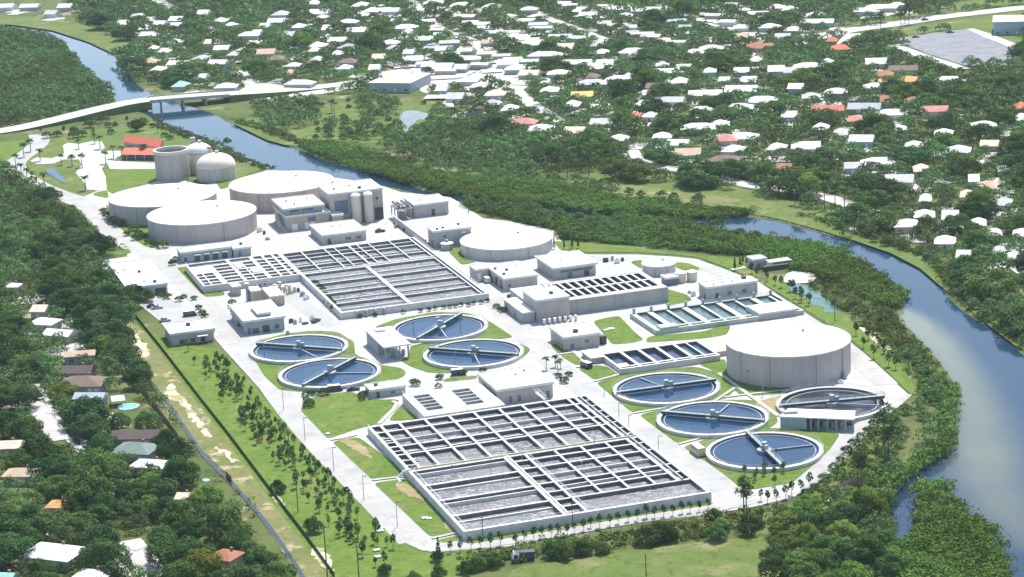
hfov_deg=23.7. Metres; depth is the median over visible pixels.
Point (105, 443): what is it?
oak tree
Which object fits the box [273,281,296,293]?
chemical tanks
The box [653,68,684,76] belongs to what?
house
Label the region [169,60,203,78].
oak tree
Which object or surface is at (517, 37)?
mobile home
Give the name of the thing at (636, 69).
oak tree
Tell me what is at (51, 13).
house
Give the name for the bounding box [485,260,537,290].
workshop
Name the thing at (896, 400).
road
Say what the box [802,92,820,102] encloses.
house
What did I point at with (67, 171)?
lawn
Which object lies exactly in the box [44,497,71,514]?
house
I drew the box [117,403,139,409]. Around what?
swimming pool
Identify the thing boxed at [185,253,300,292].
channel basin
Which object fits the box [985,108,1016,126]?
oak tree
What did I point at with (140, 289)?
oak tree
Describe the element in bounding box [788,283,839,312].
lagoon water
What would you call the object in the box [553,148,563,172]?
pine tree
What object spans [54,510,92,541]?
oak tree
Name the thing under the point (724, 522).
oak tree
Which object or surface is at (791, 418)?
pump canopy
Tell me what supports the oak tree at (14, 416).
on the ground at (226, 108)
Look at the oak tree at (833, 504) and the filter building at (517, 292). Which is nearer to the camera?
the oak tree at (833, 504)
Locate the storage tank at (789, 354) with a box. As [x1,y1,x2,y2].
[725,322,850,387]
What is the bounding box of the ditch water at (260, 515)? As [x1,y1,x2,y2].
[148,379,304,576]
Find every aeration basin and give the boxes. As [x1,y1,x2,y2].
[279,236,488,318]
[367,392,711,540]
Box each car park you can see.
[143,298,201,322]
[896,29,1018,66]
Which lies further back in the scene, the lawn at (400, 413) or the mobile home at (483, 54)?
the mobile home at (483, 54)
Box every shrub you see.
[41,131,51,136]
[52,130,61,136]
[68,131,78,137]
[77,129,87,136]
[83,119,94,127]
[91,116,100,123]
[101,115,110,121]
[102,210,109,217]
[107,216,117,222]
[112,218,125,224]
[128,223,138,229]
[131,231,143,238]
[138,117,148,122]
[150,240,158,245]
[157,239,168,246]
[162,292,171,298]
[174,296,183,299]
[227,298,236,303]
[302,398,314,406]
[319,387,330,394]
[408,378,420,384]
[434,374,443,379]
[498,306,506,311]
[559,376,569,382]
[800,487,813,495]
[810,482,819,487]
[817,472,830,479]
[827,461,838,468]
[828,483,850,496]
[835,455,844,461]
[840,445,854,453]
[843,475,867,487]
[847,437,860,444]
[855,432,866,438]
[862,426,871,431]
[868,418,880,424]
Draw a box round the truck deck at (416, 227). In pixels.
[393,208,488,245]
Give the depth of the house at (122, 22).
1722.51 m
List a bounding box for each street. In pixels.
[0,401,68,440]
[119,538,162,576]
[152,0,192,11]
[231,70,263,89]
[407,0,516,81]
[431,70,491,83]
[505,81,564,124]
[537,11,608,41]
[622,149,858,211]
[656,4,765,39]
[837,33,860,43]
[887,44,967,68]
[968,28,1014,48]
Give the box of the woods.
[0,0,1023,576]
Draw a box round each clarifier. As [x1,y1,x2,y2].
[249,331,348,364]
[278,353,380,389]
[391,311,487,342]
[423,335,523,369]
[613,368,720,406]
[656,397,768,438]
[706,427,823,471]
[776,383,887,422]
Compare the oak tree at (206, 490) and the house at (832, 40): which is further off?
the house at (832, 40)
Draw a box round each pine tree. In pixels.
[463,20,470,39]
[531,150,541,171]
[545,148,554,173]
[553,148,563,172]
[560,149,570,176]
[574,143,584,172]
[581,148,592,174]
[734,475,753,515]
[738,481,754,517]
[789,176,798,203]
[795,178,804,204]
[819,180,830,207]
[829,183,839,211]
[837,181,849,206]
[850,447,867,486]
[855,453,867,485]
[875,8,884,29]
[876,402,890,445]
[879,424,895,461]
[897,8,905,18]
[905,4,913,12]
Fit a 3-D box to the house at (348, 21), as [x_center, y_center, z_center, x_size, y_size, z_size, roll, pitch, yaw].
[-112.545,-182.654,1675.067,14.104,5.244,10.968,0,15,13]
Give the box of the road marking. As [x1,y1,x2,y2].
[0,84,337,130]
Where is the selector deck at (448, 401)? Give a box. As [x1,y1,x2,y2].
[402,380,504,418]
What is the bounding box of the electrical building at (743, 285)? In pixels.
[698,275,757,300]
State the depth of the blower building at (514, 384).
815.53 m
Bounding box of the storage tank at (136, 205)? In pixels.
[108,183,216,225]
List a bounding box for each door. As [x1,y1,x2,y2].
[154,287,166,294]
[262,324,269,331]
[291,223,297,230]
[305,222,309,228]
[374,206,383,218]
[477,272,481,281]
[583,269,589,275]
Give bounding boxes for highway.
[0,97,152,133]
[223,76,379,101]
[818,5,1023,38]
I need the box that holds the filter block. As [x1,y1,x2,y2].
[540,270,667,313]
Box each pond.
[46,168,66,183]
[399,110,427,131]
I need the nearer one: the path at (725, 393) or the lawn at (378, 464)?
the lawn at (378, 464)
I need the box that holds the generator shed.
[660,273,678,285]
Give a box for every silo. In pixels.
[350,191,362,223]
[363,190,374,222]
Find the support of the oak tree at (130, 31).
on the ground at (226, 108)
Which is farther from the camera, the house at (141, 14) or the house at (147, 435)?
the house at (141, 14)
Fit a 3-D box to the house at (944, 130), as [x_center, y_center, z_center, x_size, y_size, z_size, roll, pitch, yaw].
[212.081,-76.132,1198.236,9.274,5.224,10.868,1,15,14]
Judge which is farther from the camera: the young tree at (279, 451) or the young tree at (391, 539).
the young tree at (279, 451)
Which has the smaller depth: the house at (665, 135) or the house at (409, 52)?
the house at (665, 135)
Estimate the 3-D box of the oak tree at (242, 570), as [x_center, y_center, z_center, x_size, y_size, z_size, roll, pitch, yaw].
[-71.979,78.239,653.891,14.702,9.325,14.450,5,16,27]
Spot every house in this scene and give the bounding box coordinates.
[0,3,16,11]
[0,437,24,457]
[0,569,19,576]
[1,465,41,485]
[5,281,22,292]
[18,541,83,570]
[19,3,41,10]
[28,315,62,331]
[29,302,51,318]
[42,327,79,343]
[43,10,60,17]
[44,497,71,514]
[56,3,77,11]
[58,363,97,381]
[63,348,95,364]
[63,372,107,391]
[72,390,108,404]
[72,566,112,576]
[110,427,161,447]
[112,439,159,462]
[117,20,125,26]
[129,456,167,475]
[130,13,144,16]
[132,32,159,39]
[138,24,152,31]
[146,58,160,65]
[149,45,159,51]
[149,66,167,73]
[152,20,168,25]
[157,48,171,56]
[166,60,189,68]
[167,16,186,22]
[170,22,182,28]
[171,81,190,91]
[174,489,192,503]
[191,55,212,62]
[193,73,210,81]
[197,10,212,15]
[203,39,223,47]
[208,59,230,68]
[213,17,228,25]
[213,45,231,52]
[213,83,238,91]
[214,547,245,570]
[225,22,238,26]
[226,51,241,58]
[237,31,262,39]
[253,29,262,37]
[256,48,277,57]
[259,23,271,30]
[266,18,287,24]
[267,55,285,62]
[270,10,291,17]
[282,31,296,36]
[283,80,316,87]
[285,62,301,69]
[285,69,296,78]
[290,23,307,30]
[305,0,321,7]
[308,42,327,49]
[308,47,320,55]
[309,9,331,16]
[309,56,321,64]
[309,219,366,244]
[316,14,329,20]
[321,25,335,33]
[327,37,348,44]
[332,50,343,58]
[336,43,359,50]
[337,58,359,67]
[337,64,352,71]
[341,19,359,26]
[347,27,368,36]
[351,2,368,9]
[354,12,370,19]
[362,7,380,13]
[364,379,405,398]
[368,64,381,73]
[371,54,387,63]
[381,7,401,14]
[381,39,400,48]
[385,45,403,52]
[393,24,418,32]
[401,29,417,36]
[402,49,415,55]
[414,36,433,44]
[423,0,444,7]
[428,6,449,14]
[431,63,454,72]
[435,84,450,94]
[445,92,466,103]
[449,2,473,10]
[453,64,470,72]
[457,77,479,86]
[466,8,482,14]
[467,105,484,112]
[468,82,491,91]
[480,39,497,47]
[481,3,500,11]
[484,89,506,100]
[485,99,500,108]
[496,59,520,68]
[500,14,515,21]
[500,104,519,115]
[504,64,533,74]
[512,117,539,126]
[517,70,542,79]
[520,6,538,14]
[526,51,563,59]
[528,124,554,134]
[540,78,553,87]
[540,86,559,94]
[546,69,571,78]
[556,43,574,51]
[562,126,586,135]
[563,59,593,68]
[564,100,581,110]
[570,91,593,101]
[571,7,593,14]
[576,79,607,89]
[578,11,599,16]
[580,73,600,80]
[588,62,614,73]
[589,42,603,50]
[589,118,612,127]
[590,104,610,112]
[593,49,610,57]
[595,59,615,65]
[605,75,632,85]
[612,134,629,145]
[618,48,640,57]
[630,113,642,122]
[634,100,655,109]
[642,90,660,99]
[642,111,658,121]
[645,83,656,89]
[652,132,672,143]
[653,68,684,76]
[655,62,668,67]
[655,96,685,106]
[665,139,691,147]
[671,77,687,87]
[675,148,700,161]
[676,64,691,74]
[680,123,716,134]
[683,49,703,58]
[688,89,722,100]
[690,106,713,112]
[699,44,722,50]
[703,67,716,77]
[709,155,742,167]
[711,119,729,130]
[713,134,737,146]
[717,77,731,85]
[721,145,745,155]
[724,85,758,96]
[727,103,753,114]
[732,132,759,144]
[733,67,749,77]
[734,33,748,42]
[741,76,758,84]
[745,96,771,105]
[746,42,760,52]
[746,254,766,268]
[750,56,761,64]
[754,43,771,52]
[758,23,781,32]
[766,4,785,11]
[766,143,787,155]
[768,65,784,75]
[774,33,791,42]
[776,163,792,174]
[781,5,797,11]
[781,111,798,122]
[783,67,798,76]
[784,26,802,34]
[787,83,805,93]
[791,142,814,153]
[793,62,820,71]
[799,18,834,27]
[799,141,820,150]
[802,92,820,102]
[811,105,844,112]
[811,123,829,134]
[824,88,847,98]
[827,37,836,44]
[831,44,850,53]
[833,128,849,139]
[844,162,860,173]
[846,115,861,125]
[847,103,882,114]
[848,134,875,147]
[852,7,882,15]
[860,157,898,170]
[863,82,884,92]
[864,4,897,11]
[865,57,886,68]
[876,70,893,80]
[878,76,920,83]
[878,109,907,120]
[879,95,892,107]
[885,174,914,187]
[888,65,918,75]
[891,2,904,10]
[891,124,906,136]
[893,218,917,232]
[901,96,924,105]
[904,141,923,148]
[912,163,929,177]
[913,209,934,219]
[918,193,932,207]
[920,105,947,115]
[934,128,953,135]
[934,235,955,250]
[935,76,967,86]
[941,210,958,224]
[945,145,971,158]
[955,250,972,257]
[959,189,971,198]
[968,174,979,187]
[970,120,996,131]
[971,217,986,226]
[977,180,997,193]
[979,140,999,151]
[988,228,1002,236]
[992,246,1004,260]
[996,165,1008,177]
[996,197,1013,210]
[1007,251,1020,266]
[1012,228,1023,242]
[1013,102,1023,112]
[1015,113,1023,121]
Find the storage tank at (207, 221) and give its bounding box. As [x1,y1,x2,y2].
[147,200,256,243]
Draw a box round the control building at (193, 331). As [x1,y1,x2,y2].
[162,318,214,345]
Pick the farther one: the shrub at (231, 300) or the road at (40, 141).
the road at (40, 141)
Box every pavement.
[31,141,106,189]
[61,170,906,551]
[239,81,359,99]
[377,67,432,92]
[433,72,527,90]
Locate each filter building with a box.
[504,297,534,322]
[510,285,542,301]
[522,285,569,322]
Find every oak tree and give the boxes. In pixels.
[0,236,28,257]
[0,251,14,266]
[0,311,13,329]
[0,323,24,345]
[0,329,29,354]
[0,343,14,365]
[0,376,15,395]
[0,390,8,406]
[0,409,20,431]
[0,414,7,432]
[0,500,15,522]
[0,513,25,537]
[0,531,36,568]
[2,385,42,408]
[2,447,35,469]
[5,418,43,442]
[7,523,47,548]
[8,315,33,332]
[11,356,44,378]
[12,502,47,525]
[16,416,45,431]
[19,433,68,463]
[19,508,72,541]
[19,557,61,576]
[24,188,54,203]
[24,244,56,260]
[26,203,58,220]
[26,452,74,480]
[29,230,58,243]
[36,474,67,496]
[37,270,73,296]
[39,263,73,279]
[40,254,68,271]
[40,571,58,576]
[41,234,66,248]
[42,186,63,200]
[46,288,81,312]
[47,379,81,400]
[47,524,80,544]
[52,243,85,261]
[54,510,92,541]
[56,214,84,234]
[57,402,86,420]
[59,465,99,494]
[59,469,115,510]
[61,394,113,427]
[62,498,92,517]
[63,239,90,252]
[64,275,93,293]
[64,287,85,304]
[66,447,123,479]
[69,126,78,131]
[69,412,110,440]
[70,295,114,317]
[72,310,106,331]
[75,227,93,244]
[76,523,120,547]
[77,328,112,349]
[77,537,115,563]
[78,232,117,255]
[79,540,132,576]
[83,285,106,295]
[84,433,117,454]
[84,505,118,524]
[85,12,114,28]
[85,291,107,296]
[85,334,114,351]
[85,432,119,448]
[85,491,118,515]
[86,268,115,285]
[90,282,121,299]
[94,294,124,307]
[97,337,131,360]
[99,469,132,487]
[100,301,119,313]
[101,321,136,340]
[102,303,132,323]
[102,342,142,368]
[104,412,132,433]
[108,480,148,504]
[109,24,142,39]
[111,331,137,343]
[113,285,145,307]
[119,500,151,520]
[121,56,153,72]
[121,358,150,374]
[122,368,153,387]
[125,15,153,26]
[127,119,146,130]
[130,283,147,298]
[132,410,163,429]
[134,471,160,489]
[136,494,157,510]
[141,289,154,300]
[143,477,176,498]
[143,532,188,564]
[145,496,176,521]
[146,525,177,545]
[146,570,161,576]
[151,428,180,453]
[154,437,194,460]
[155,499,197,527]
[156,453,200,485]
[158,71,188,84]
[158,560,206,576]
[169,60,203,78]
[170,514,205,532]
[171,525,203,541]
[172,537,216,559]
[172,547,224,574]
[187,483,225,506]
[193,60,217,73]
[200,503,252,542]
[205,569,224,576]
[217,526,251,550]
[223,137,231,143]
[225,559,266,576]
[238,540,266,559]
[240,57,269,75]
[244,546,279,570]
[262,560,296,576]
[263,572,282,576]
[269,479,286,492]
[283,32,316,47]
[302,515,324,533]
[353,31,385,48]
[364,17,396,33]
[376,563,391,574]
[406,570,421,576]
[430,551,443,559]
[430,565,447,576]
[434,51,464,63]
[456,560,474,572]
[467,552,487,572]
[476,114,516,135]
[484,552,503,567]
[531,40,563,52]
[536,141,567,155]
[539,54,572,71]
[541,540,560,556]
[555,546,574,560]
[569,126,613,145]
[571,537,595,554]
[583,140,607,157]
[594,541,611,552]
[596,136,630,158]
[600,158,630,178]
[605,78,638,97]
[605,108,635,124]
[607,35,638,51]
[622,163,651,180]
[627,48,660,61]
[630,66,657,81]
[631,68,666,84]
[633,524,661,545]
[636,8,667,26]
[638,95,670,113]
[642,147,680,163]
[645,82,680,97]
[646,521,669,537]
[649,113,682,132]
[660,525,679,540]
[666,0,699,16]
[674,163,701,182]
[678,107,715,124]
[678,169,716,187]
[690,161,730,178]
[696,92,741,108]
[702,51,737,69]
[704,522,729,540]
[706,508,722,520]
[707,104,742,120]
[713,517,730,527]
[720,48,751,66]
[720,158,751,177]
[739,523,759,535]
[745,161,783,182]
[748,515,765,528]
[755,10,788,25]
[756,100,788,116]
[757,553,791,576]
[758,542,788,563]
[762,171,813,194]
[766,511,801,535]
[769,530,801,550]
[779,506,802,529]
[784,67,820,83]
[784,550,810,573]
[785,537,814,556]
[786,172,823,194]
[787,560,823,576]
[788,521,820,541]
[793,493,823,513]
[796,512,824,537]
[800,168,829,181]
[803,549,841,576]
[804,548,836,568]
[805,146,843,166]
[808,107,841,127]
[809,535,837,551]
[810,60,846,78]
[813,508,842,533]
[817,571,836,576]
[823,519,859,543]
[824,500,860,518]
[828,500,862,525]
[828,540,863,563]
[831,560,874,576]
[834,202,871,223]
[843,485,882,504]
[843,535,889,566]
[844,172,877,190]
[850,488,890,518]
[852,113,896,127]
[853,114,896,133]
[856,207,899,230]
[858,177,906,195]
[858,189,893,208]
[861,528,903,559]
[865,121,895,139]
[873,553,905,571]
[873,562,907,576]
[875,492,898,512]
[877,74,910,90]
[881,545,909,567]
[885,82,922,97]
[886,145,936,167]
[910,91,948,107]
[911,79,938,93]
[911,216,944,235]
[919,63,951,76]
[923,111,962,129]
[932,132,963,146]
[934,78,974,101]
[939,213,974,233]
[941,152,983,178]
[948,254,983,269]
[948,264,996,284]
[951,201,1000,218]
[954,190,998,214]
[956,86,991,102]
[959,267,1016,298]
[960,228,1001,251]
[965,123,999,141]
[970,75,998,92]
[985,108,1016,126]
[992,303,1023,326]
[993,74,1020,92]
[995,138,1023,157]
[998,132,1023,151]
[999,149,1023,167]
[1004,40,1023,58]
[1004,209,1023,233]
[1005,165,1023,187]
[1007,158,1023,176]
[1008,320,1023,336]
[1011,252,1023,271]
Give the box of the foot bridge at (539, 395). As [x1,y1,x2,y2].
[533,390,546,399]
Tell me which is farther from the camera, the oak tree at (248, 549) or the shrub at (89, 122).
the shrub at (89, 122)
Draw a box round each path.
[35,383,69,424]
[65,437,78,452]
[68,437,86,445]
[106,151,154,168]
[330,434,357,439]
[372,475,405,479]
[377,400,398,423]
[431,532,457,537]
[570,349,583,360]
[576,364,619,373]
[593,374,619,380]
[633,406,671,412]
[678,438,700,443]
[713,387,735,400]
[717,372,779,415]
[724,389,789,396]
[731,265,748,269]
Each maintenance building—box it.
[108,258,167,294]
[534,250,597,279]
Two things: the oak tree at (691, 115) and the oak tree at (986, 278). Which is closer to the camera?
the oak tree at (986, 278)
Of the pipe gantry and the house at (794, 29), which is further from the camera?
the house at (794, 29)
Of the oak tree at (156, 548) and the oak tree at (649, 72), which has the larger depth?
the oak tree at (649, 72)
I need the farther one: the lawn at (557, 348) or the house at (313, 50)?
the house at (313, 50)
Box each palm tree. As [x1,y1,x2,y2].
[11,153,17,165]
[19,142,26,155]
[39,171,47,186]
[77,153,85,166]
[79,175,88,189]
[542,356,549,369]
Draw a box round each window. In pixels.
[179,339,184,343]
[252,327,259,333]
[301,207,313,210]
[560,266,592,272]
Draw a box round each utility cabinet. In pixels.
[303,294,309,299]
[614,258,619,263]
[842,373,846,379]
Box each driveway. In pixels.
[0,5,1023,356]
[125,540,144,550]
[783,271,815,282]
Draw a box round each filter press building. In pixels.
[176,241,232,262]
[230,241,251,256]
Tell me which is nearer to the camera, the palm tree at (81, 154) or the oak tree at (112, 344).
the oak tree at (112, 344)
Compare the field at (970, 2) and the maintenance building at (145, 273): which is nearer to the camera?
the maintenance building at (145, 273)
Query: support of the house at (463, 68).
on the ground at (226, 108)
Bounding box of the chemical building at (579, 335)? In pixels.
[549,322,600,349]
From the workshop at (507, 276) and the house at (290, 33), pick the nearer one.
the workshop at (507, 276)
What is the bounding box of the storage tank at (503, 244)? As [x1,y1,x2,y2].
[460,228,551,260]
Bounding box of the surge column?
[244,282,249,301]
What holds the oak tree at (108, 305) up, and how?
on the ground at (226, 108)
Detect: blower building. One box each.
[403,193,448,217]
[477,365,553,403]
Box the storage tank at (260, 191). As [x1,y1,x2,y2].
[229,171,333,211]
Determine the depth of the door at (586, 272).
971.52 m
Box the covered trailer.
[511,549,534,560]
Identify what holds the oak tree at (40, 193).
on the ground at (226, 108)
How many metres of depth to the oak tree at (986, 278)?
902.45 m
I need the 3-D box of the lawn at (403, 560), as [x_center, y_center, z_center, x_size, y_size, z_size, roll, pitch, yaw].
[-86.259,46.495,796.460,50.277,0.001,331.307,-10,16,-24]
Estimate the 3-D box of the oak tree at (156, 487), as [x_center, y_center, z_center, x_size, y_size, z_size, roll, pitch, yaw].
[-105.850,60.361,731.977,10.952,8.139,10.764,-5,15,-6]
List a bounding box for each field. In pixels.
[0,16,129,51]
[157,84,213,94]
[235,100,469,146]
[508,537,787,576]
[578,165,1023,349]
[601,183,739,202]
[735,422,889,534]
[839,0,1023,27]
[876,11,1023,43]
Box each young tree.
[185,338,190,350]
[203,354,208,362]
[221,377,227,391]
[224,359,230,371]
[234,373,240,380]
[234,388,239,399]
[243,405,247,417]
[245,402,250,416]
[251,402,256,411]
[251,424,255,431]
[253,431,257,443]
[254,395,259,407]
[258,427,264,436]
[264,410,270,421]
[266,434,271,445]
[271,426,277,439]
[276,448,282,458]
[278,426,283,436]
[279,444,284,456]
[280,421,286,435]
[285,428,290,439]
[285,446,290,460]
[289,450,295,460]
[291,433,296,442]
[292,472,297,481]
[302,478,307,487]
[305,456,310,465]
[308,468,313,478]
[315,495,321,511]
[316,460,320,467]
[324,467,331,480]
[327,485,334,496]
[331,495,337,504]
[335,507,340,516]
[335,521,342,535]
[340,486,344,500]
[342,520,347,532]
[344,487,350,495]
[345,522,352,538]
[347,496,353,509]
[354,506,359,518]
[354,524,360,539]
[359,539,365,554]
[372,520,380,536]
[380,550,387,562]
[389,533,395,548]
[447,540,452,552]
[457,538,462,551]
[467,536,473,546]
[487,532,493,546]
[497,531,503,544]
[512,532,517,542]
[521,529,526,539]
[531,526,536,536]
[538,525,543,533]
[548,524,553,537]
[555,523,560,535]
[564,523,569,533]
[580,518,585,530]
[587,516,592,526]
[596,513,602,524]
[615,511,620,519]
[635,508,639,520]
[643,503,649,517]
[652,505,656,516]
[679,501,684,508]
[765,490,770,502]
[773,489,778,502]
[780,461,785,471]
[782,485,788,497]
[788,480,794,493]
[790,279,795,287]
[798,289,803,301]
[798,479,803,487]
[806,472,813,486]
[853,321,858,329]
[865,326,870,335]
[870,344,876,357]
[875,334,880,342]
[885,352,891,365]
[892,355,898,368]
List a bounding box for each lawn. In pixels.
[0,140,27,160]
[26,119,261,195]
[94,190,108,197]
[96,249,130,258]
[105,169,156,193]
[106,205,159,248]
[135,317,511,576]
[178,267,224,296]
[216,172,247,188]
[255,331,405,391]
[301,392,398,437]
[334,437,403,478]
[376,312,511,338]
[376,479,455,535]
[390,406,417,420]
[401,339,529,372]
[438,535,461,542]
[444,376,476,381]
[449,246,475,264]
[466,502,712,542]
[552,343,568,352]
[554,241,760,280]
[561,353,580,364]
[580,366,615,378]
[594,316,642,343]
[598,367,734,411]
[632,260,641,267]
[641,400,777,442]
[646,325,729,341]
[666,289,690,305]
[675,262,699,270]
[685,428,838,488]
[700,359,791,395]
[764,276,918,394]
[847,411,860,425]
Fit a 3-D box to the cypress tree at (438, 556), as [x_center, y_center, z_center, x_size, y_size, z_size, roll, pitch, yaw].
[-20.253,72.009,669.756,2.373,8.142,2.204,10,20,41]
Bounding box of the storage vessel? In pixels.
[599,334,606,343]
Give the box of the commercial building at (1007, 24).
[993,15,1023,34]
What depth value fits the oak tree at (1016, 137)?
1149.14 m
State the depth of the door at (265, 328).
913.55 m
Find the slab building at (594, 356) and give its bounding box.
[581,349,604,363]
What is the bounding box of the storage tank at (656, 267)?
[641,258,675,276]
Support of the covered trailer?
on the ground at (226, 108)
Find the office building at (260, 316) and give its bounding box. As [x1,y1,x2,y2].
[228,299,285,334]
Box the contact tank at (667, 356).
[603,335,726,374]
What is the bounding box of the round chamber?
[440,239,453,250]
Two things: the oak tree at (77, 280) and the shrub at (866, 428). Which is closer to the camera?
the shrub at (866, 428)
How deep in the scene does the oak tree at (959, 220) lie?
1004.79 m
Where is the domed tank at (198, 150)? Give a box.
[187,137,211,173]
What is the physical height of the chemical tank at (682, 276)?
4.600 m
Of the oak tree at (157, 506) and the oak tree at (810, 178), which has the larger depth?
the oak tree at (810, 178)
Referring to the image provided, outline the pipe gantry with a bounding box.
[390,200,411,218]
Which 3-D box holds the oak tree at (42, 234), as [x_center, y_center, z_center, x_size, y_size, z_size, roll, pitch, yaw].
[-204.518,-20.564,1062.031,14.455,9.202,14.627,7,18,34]
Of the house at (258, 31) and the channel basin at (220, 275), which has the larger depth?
the house at (258, 31)
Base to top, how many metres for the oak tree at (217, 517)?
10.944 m
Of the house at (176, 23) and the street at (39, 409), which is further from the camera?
the house at (176, 23)
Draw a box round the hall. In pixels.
[368,73,430,92]
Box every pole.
[295,475,298,511]
[319,525,328,576]
[352,544,361,576]
[880,424,887,460]
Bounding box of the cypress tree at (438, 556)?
[435,537,441,561]
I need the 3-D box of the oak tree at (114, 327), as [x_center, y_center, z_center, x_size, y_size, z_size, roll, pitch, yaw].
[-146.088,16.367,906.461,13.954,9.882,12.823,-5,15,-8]
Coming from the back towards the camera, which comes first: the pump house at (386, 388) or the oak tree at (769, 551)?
the pump house at (386, 388)
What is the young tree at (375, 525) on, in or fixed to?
on the lawn at (403, 560)
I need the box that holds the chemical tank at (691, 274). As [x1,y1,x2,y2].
[686,269,696,281]
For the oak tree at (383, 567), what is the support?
on the ground at (226, 108)
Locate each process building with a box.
[271,194,330,232]
[317,179,383,221]
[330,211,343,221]
[427,222,471,247]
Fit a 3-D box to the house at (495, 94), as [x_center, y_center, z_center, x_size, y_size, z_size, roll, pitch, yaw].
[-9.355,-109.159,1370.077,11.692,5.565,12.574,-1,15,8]
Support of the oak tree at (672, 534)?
on the ground at (226, 108)
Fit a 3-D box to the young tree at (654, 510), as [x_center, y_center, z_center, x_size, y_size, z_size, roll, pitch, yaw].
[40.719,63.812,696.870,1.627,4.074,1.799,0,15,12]
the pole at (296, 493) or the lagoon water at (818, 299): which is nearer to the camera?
the pole at (296, 493)
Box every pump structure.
[228,282,240,295]
[249,286,261,301]
[262,286,284,305]
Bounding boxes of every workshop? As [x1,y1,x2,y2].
[469,263,488,281]
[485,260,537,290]
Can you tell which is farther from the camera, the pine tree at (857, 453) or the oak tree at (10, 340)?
the oak tree at (10, 340)
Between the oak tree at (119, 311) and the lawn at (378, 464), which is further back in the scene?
the oak tree at (119, 311)
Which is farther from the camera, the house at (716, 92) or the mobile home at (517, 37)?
the mobile home at (517, 37)
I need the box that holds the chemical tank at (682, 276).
[675,271,685,282]
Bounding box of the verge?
[126,323,330,576]
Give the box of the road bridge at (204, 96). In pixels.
[149,90,229,109]
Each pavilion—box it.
[121,148,155,160]
[123,135,163,147]
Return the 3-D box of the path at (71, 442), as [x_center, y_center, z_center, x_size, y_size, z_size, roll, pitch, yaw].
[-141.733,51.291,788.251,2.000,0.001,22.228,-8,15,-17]
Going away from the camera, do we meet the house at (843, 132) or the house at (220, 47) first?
the house at (843, 132)
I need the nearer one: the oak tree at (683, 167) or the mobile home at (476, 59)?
the oak tree at (683, 167)
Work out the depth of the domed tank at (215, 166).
1187.18 m
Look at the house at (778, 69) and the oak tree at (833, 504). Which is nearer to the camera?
the oak tree at (833, 504)
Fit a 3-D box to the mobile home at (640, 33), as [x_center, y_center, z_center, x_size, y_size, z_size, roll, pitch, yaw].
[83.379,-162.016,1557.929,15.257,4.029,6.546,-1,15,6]
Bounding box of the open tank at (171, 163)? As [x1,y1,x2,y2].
[153,146,189,180]
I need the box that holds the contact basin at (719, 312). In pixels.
[630,290,803,334]
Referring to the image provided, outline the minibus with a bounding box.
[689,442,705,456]
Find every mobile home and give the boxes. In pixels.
[402,55,424,58]
[403,57,424,63]
[415,61,435,67]
[416,19,435,24]
[420,63,432,70]
[423,45,453,52]
[429,28,446,31]
[434,68,457,74]
[435,47,454,53]
[439,40,460,47]
[450,14,477,19]
[457,48,473,54]
[457,55,475,57]
[463,56,480,63]
[469,62,491,69]
[472,22,495,27]
[476,25,493,32]
[476,51,497,58]
[482,30,508,37]
[491,53,511,59]
[503,57,522,58]
[507,30,521,33]
[509,34,528,36]
[511,35,530,40]
[516,41,540,44]
[517,18,535,25]
[519,37,539,40]
[520,59,539,65]
[527,26,552,31]
[527,43,549,47]
[528,22,548,25]
[548,34,573,39]
[557,1,572,6]
[562,3,578,7]
[566,36,587,41]
[597,4,612,9]
[597,20,611,25]
[615,24,637,30]
[625,30,639,36]
[629,8,646,13]
[630,31,654,37]
[640,34,662,39]
[647,7,665,11]
[664,18,686,24]
[666,40,685,45]
[704,13,728,18]
[719,19,737,26]
[725,2,739,8]
[733,25,749,31]
[738,8,751,13]
[747,11,766,17]
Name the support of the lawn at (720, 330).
on the ground at (226, 108)
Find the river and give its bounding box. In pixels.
[4,25,1023,576]
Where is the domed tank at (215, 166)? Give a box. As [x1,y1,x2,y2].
[196,150,236,182]
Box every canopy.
[110,395,125,407]
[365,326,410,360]
[762,257,791,271]
[779,408,854,431]
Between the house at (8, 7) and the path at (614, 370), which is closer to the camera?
the path at (614, 370)
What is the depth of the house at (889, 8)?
1609.96 m
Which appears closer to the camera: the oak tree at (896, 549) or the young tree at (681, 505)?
the oak tree at (896, 549)
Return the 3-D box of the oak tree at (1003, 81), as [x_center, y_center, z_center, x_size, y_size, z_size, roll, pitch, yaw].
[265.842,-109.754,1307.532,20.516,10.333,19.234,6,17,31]
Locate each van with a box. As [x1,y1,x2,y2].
[183,310,196,316]
[327,384,342,391]
[450,368,465,375]
[483,275,490,282]
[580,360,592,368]
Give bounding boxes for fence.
[135,313,334,576]
[142,389,177,436]
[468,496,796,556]
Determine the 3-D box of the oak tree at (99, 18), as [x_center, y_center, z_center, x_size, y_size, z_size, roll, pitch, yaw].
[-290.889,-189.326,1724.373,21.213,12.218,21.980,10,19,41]
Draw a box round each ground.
[0,0,1023,576]
[129,326,149,356]
[164,383,211,436]
[214,446,238,462]
[272,494,284,504]
[311,547,334,571]
[339,437,371,458]
[395,482,423,500]
[443,521,455,531]
[756,395,780,415]
[859,327,890,349]
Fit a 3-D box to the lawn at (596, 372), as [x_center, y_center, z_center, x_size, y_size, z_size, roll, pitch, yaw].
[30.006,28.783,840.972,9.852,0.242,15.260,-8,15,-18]
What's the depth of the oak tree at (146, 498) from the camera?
722.53 m
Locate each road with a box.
[6,159,25,165]
[8,134,87,201]
[72,200,430,543]
[284,292,342,327]
[428,393,911,551]
[483,297,742,498]
[590,256,897,385]
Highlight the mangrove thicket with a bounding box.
[294,133,1017,576]
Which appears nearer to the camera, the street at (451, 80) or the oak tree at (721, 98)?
the oak tree at (721, 98)
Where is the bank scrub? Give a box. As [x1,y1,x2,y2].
[58,116,1023,571]
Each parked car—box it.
[151,304,162,309]
[159,317,170,321]
[310,318,320,322]
[346,385,359,390]
[375,228,385,232]

